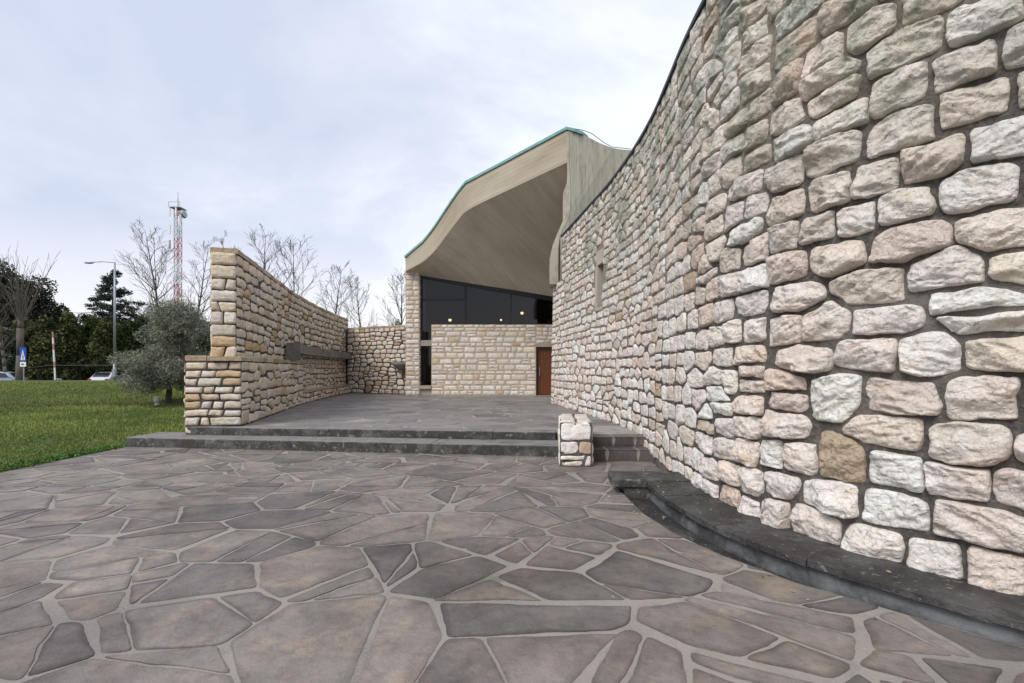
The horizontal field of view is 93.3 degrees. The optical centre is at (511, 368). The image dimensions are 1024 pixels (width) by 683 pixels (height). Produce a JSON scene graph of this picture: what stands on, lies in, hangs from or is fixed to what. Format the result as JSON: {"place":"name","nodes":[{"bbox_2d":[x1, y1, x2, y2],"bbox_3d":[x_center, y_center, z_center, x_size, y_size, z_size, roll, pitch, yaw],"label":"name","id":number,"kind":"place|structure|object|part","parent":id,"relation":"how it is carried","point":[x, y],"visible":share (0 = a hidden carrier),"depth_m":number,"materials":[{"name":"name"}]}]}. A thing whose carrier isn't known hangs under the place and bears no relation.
{"place":"outdoors","nodes":[
{"label":"outdoors","id":0,"kind":"place"},
{"bbox_2d":[0,380,184,471],"bbox_3d":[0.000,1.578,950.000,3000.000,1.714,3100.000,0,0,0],"label":"ground","id":1,"kind":"structure","parent":0,"point":[58,451],"depth_m":14.62,"materials":[{"name":"green plant"}]},
{"bbox_2d":[0,281,13,328],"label":"evergreen tree","id":2,"kind":"object","parent":1,"relation":"on","point":[2,301],"visible":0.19,"depth_m":53.27,"materials":[{"name":"green plant"}]},
{"bbox_2d":[0,327,29,374],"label":"evergreen tree","id":3,"kind":"object","parent":1,"relation":"on","point":[10,354],"visible":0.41,"depth_m":45.70,"materials":[{"name":"green plant"}]},
{"bbox_2d":[0,254,40,371],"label":"bare tree","id":4,"kind":"object","parent":1,"relation":"on","point":[2,348],"visible":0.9,"depth_m":39.94,"materials":[{"name":"plant"}]},
{"bbox_2d":[0,260,45,332],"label":"evergreen tree","id":5,"kind":"object","parent":1,"relation":"on","point":[3,280],"visible":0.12,"depth_m":55.72,"materials":[{"name":"green plant"}]},
{"bbox_2d":[20,347,25,380],"bbox_3d":[-30.323,-0.274,29.980,0.380,2.122,0.097,0,0,0],"label":"crossing sign","id":6,"kind":"object","parent":1,"relation":"on","point":[23,355],"visible":0.98,"depth_m":29.94,"materials":[{"name":"metal"}]},
{"bbox_2d":[11,317,37,372],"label":"evergreen tree","id":7,"kind":"object","parent":1,"relation":"on","point":[29,334],"visible":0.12,"depth_m":47.70,"materials":[{"name":"green plant"}]},
{"bbox_2d":[1,245,61,379],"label":"pollarded tree","id":8,"kind":"object","parent":1,"relation":"on","point":[19,342],"visible":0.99,"depth_m":33.87,"materials":[{"name":"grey plant"}]},
{"bbox_2d":[10,274,67,331],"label":"evergreen tree","id":9,"kind":"object","parent":1,"relation":"on","point":[44,303],"visible":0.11,"depth_m":57.85,"materials":[{"name":"green plant"}]},
{"bbox_2d":[24,315,69,379],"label":"evergreen tree","id":10,"kind":"object","parent":1,"relation":"on","point":[41,350],"visible":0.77,"depth_m":46.11,"materials":[{"name":"green plant"}]},
{"bbox_2d":[52,332,61,379],"bbox_3d":[-34.826,-0.529,36.953,0.455,4.616,0.415,0,0,0],"label":"parking barrier","id":11,"kind":"object","parent":1,"relation":"on","point":[54,358],"visible":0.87,"depth_m":36.77,"materials":[{"name":"metal"}]},
{"bbox_2d":[47,305,70,322],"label":"evergreen tree","id":12,"kind":"object","parent":1,"relation":"on","point":[56,319],"visible":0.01,"depth_m":59.61,"materials":[{"name":"green plant"}]},
{"bbox_2d":[52,310,93,379],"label":"evergreen tree","id":13,"kind":"object","parent":1,"relation":"on","point":[75,341],"visible":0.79,"depth_m":47.38,"materials":[{"name":"green plant"}]},
{"bbox_2d":[26,365,125,379],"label":"parking shelter","id":14,"kind":"object","parent":1,"relation":"on","point":[57,366],"visible":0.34,"depth_m":41.47,"materials":[{"name":"black metal"}]},
{"bbox_2d":[80,315,100,379],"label":"evergreen tree","id":15,"kind":"object","parent":1,"relation":"on","point":[89,325],"visible":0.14,"depth_m":49.52,"materials":[{"name":"green plant"}]},
{"bbox_2d":[84,261,116,380],"bbox_3d":[-26.430,-3.071,31.000,2.060,7.722,0.260,0,0,0],"label":"street lamp","id":16,"kind":"object","parent":1,"relation":"on","point":[114,373],"visible":0.89,"depth_m":30.95,"materials":[{"name":"metal"}]},
{"bbox_2d":[84,316,120,376],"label":"evergreen tree","id":17,"kind":"object","parent":1,"relation":"on","point":[99,348],"visible":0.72,"depth_m":46.43,"materials":[{"name":"green plant"}]},
{"bbox_2d":[87,372,126,379],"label":"parked car","id":18,"kind":"object","parent":1,"relation":"on","point":[102,376],"visible":0.19,"depth_m":41.24,"materials":[{"name":"white paint"}]},
{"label":"rear window","id":19,"kind":"part","parent":18,"relation":"part of","materials":[{"name":"grey glass"}]},
{"bbox_2d":[77,269,146,335],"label":"cedar tree","id":20,"kind":"object","parent":1,"relation":"on","point":[108,280],"visible":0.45,"depth_m":61.79,"materials":[{"name":"green plant"}]},
{"bbox_2d":[111,320,139,371],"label":"evergreen tree","id":21,"kind":"object","parent":1,"relation":"on","point":[126,336],"visible":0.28,"depth_m":48.51,"materials":[{"name":"green plant"}]},
{"bbox_2d":[122,313,150,334],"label":"cedar tree","id":22,"kind":"object","parent":1,"relation":"on","point":[133,317],"depth_m":65.24,"materials":[{"name":"green plant"}]},
{"bbox_2d":[122,314,154,354],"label":"evergreen tree","id":23,"kind":"object","parent":1,"relation":"on","point":[138,322],"visible":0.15,"depth_m":49.15,"materials":[{"name":"green plant"}]},
{"bbox_2d":[113,220,183,345],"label":"bare tree","id":24,"kind":"object","parent":1,"relation":"on","point":[155,288],"visible":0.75,"depth_m":43.43,"materials":[{"name":"grey plant"}]},
{"bbox_2d":[153,396,159,406],"bbox_3d":[-13.856,1.317,18.863,0.347,0.495,0.233,0,0,31],"label":"garden spotlight","id":25,"kind":"object","parent":1,"relation":"on","point":[156,400],"visible":0.94,"depth_m":18.78,"materials":[{"name":"grey plastic"}]},
{"bbox_2d":[106,298,210,403],"bbox_3d":[-14.619,-0.782,20.275,3.737,4.594,3.848,0,0,-38],"label":"olive tree","id":26,"kind":"object","parent":1,"relation":"on","point":[152,368],"visible":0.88,"depth_m":19.57,"materials":[{"name":"green plant"}]},
{"bbox_2d":[168,202,186,303],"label":"radio mast","id":27,"kind":"object","parent":1,"relation":"on","point":[178,208],"visible":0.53,"depth_m":109.54,"materials":[{"name":"metal"}]},
{"bbox_2d":[174,236,218,347],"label":"bare tree","id":28,"kind":"object","parent":1,"relation":"on","point":[200,296],"visible":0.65,"depth_m":42.91,"materials":[{"name":"grey plant"}]},
{"bbox_2d":[186,320,211,355],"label":"evergreen tree","id":29,"kind":"object","parent":1,"relation":"on","point":[205,344],"visible":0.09,"depth_m":49.55,"materials":[{"name":"green plant"}]},
{"bbox_2d":[217,229,236,248],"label":"bare tree","id":30,"kind":"object","parent":1,"relation":"on","point":[223,240],"visible":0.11,"depth_m":46.96,"materials":[{"name":"grey plant"}]},
{"bbox_2d":[238,224,327,304],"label":"bare tree","id":31,"kind":"object","parent":1,"relation":"on","point":[277,245],"visible":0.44,"depth_m":40.97,"materials":[{"name":"grey plant"}]},
{"bbox_2d":[315,261,359,321],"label":"bare tree","id":32,"kind":"object","parent":1,"relation":"on","point":[336,304],"visible":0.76,"depth_m":46.25,"materials":[{"name":"grey plant"}]},
{"bbox_2d":[340,277,377,327],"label":"bare tree","id":33,"kind":"object","parent":1,"relation":"on","point":[358,303],"visible":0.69,"depth_m":50.47,"materials":[{"name":"grey plant"}]},
{"bbox_2d":[373,269,405,325],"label":"bare tree","id":34,"kind":"object","parent":1,"relation":"on","point":[403,293],"visible":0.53,"depth_m":44.19,"materials":[{"name":"grey plant"}]},
{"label":"terrace base","id":35,"kind":"structure","parent":1,"relation":"on","visible":0},
{"bbox_2d":[346,325,405,394],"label":"back wall","id":36,"kind":"structure","parent":35,"relation":"on","point":[376,351],"depth_m":22.68,"materials":[{"name":"stone"}]},
{"bbox_2d":[392,362,405,372],"bbox_3d":[-4.967,-0.050,21.720,0.834,0.500,0.837,0,0,0],"label":"stone basin","id":37,"kind":"object","parent":36,"relation":"attached to","point":[400,366],"visible":0.85,"depth_m":21.44,"materials":[{"name":"stone"}]},
{"bbox_2d":[244,393,618,430],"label":"terrace paving","id":38,"kind":"structure","parent":35,"relation":"on","point":[534,412],"depth_m":12.93,"materials":[{"name":"grey stone"}]},
{"bbox_2d":[404,127,630,395],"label":"church","id":39,"kind":"structure","parent":35,"relation":"on","point":[483,270],"depth_m":20.86,"materials":[{"name":"stone"}]},
{"bbox_2d":[421,276,552,384],"bbox_3d":[-0.280,-1.625,21.579,7.560,5.569,0.102,0,0,0],"label":"window","id":40,"kind":"structure","parent":39,"relation":"in","point":[443,301],"depth_m":21.58,"materials":[{"name":"black glass"}]},
{"bbox_2d":[537,347,551,394],"bbox_3d":[1.520,0.095,21.453,0.840,2.130,0.135,0,0,0],"label":"door","id":41,"kind":"structure","parent":39,"relation":"in","point":[544,358],"depth_m":21.44,"materials":[{"name":"red wood"}]},
{"bbox_2d":[0,0,701,353],"label":"sky","id":42,"kind":"structure","parent":0,"point":[350,126],"materials":[{"name":"white"}]},
{"bbox_2d":[0,447,1023,682],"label":"plaza paving","id":43,"kind":"structure","parent":0,"point":[150,565],"depth_m":3.29,"materials":[{"name":"grey stone"}]},
{"bbox_2d":[126,432,558,456],"bbox_3d":[-3.260,1.428,9.155,8.280,0.244,0.811,0,0,7],"label":"step","id":44,"kind":"object","parent":43,"relation":"on","point":[542,448],"visible":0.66,"depth_m":8.82,"materials":[{"name":"stone"}]},
{"bbox_2d":[187,426,555,439],"bbox_3d":[-2.846,1.233,9.444,7.370,0.157,0.350,0,0,6],"label":"step","id":45,"kind":"object","parent":44,"relation":"on","point":[464,433],"visible":0.99,"depth_m":9.27,"materials":[{"name":"stone"}]},
{"bbox_2d":[183,247,351,433],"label":"wing wall","id":46,"kind":"structure","parent":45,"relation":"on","point":[277,346],"depth_m":11.23,"materials":[{"name":"stone"}]},
{"bbox_2d":[558,414,593,466],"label":"stone pillar","id":47,"kind":"structure","parent":43,"relation":"on","point":[575,439],"depth_m":7.40,"materials":[{"name":"stone"}]},
{"bbox_2d":[592,426,650,460],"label":"side steps","id":48,"kind":"structure","parent":43,"relation":"on","point":[623,444],"depth_m":8.22,"materials":[{"name":"grey stone"}]},
{"bbox_2d":[622,492,813,587],"bbox_3d":[3.556,1.526,2.705,1.457,0.049,7.750,0,0,-42],"label":"gutter","id":49,"kind":"object","parent":43,"relation":"on","point":[651,509],"visible":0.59,"depth_m":4.67,"materials":[{"name":"grey stone"}]},
{"bbox_2d":[608,471,690,498],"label":"drain cover block","id":50,"kind":"structure","parent":49,"relation":"on","point":[631,484],"depth_m":5.78,"materials":[{"name":"grey stone"}]},
{"bbox_2d":[646,482,1023,647],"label":"kerb ledge","id":51,"kind":"object","parent":43,"relation":"on","point":[964,605],"visible":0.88,"depth_m":3.32,"materials":[{"name":"grey stone"}]},
{"bbox_2d":[551,0,1023,595],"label":"curved stone wall","id":52,"kind":"structure","parent":51,"relation":"on","point":[789,290],"depth_m":3.75,"materials":[{"name":"stone"}]},
{"bbox_2d":[595,248,603,311],"bbox_3d":[2.199,-2.130,11.675,0.276,1.460,0.562,0,0,-8],"label":"slot window","id":53,"kind":"structure","parent":52,"relation":"in","point":[600,254],"depth_m":11.80,"materials":[{"name":"beige concrete"}]},
{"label":"road","id":54,"kind":"structure","parent":0,"visible":0},
{"bbox_2d":[0,372,29,379],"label":"parked car","id":55,"kind":"object","parent":54,"relation":"on","point":[7,375],"visible":0.21,"depth_m":39.78,"materials":[{"name":"silver metal"}]}
]}

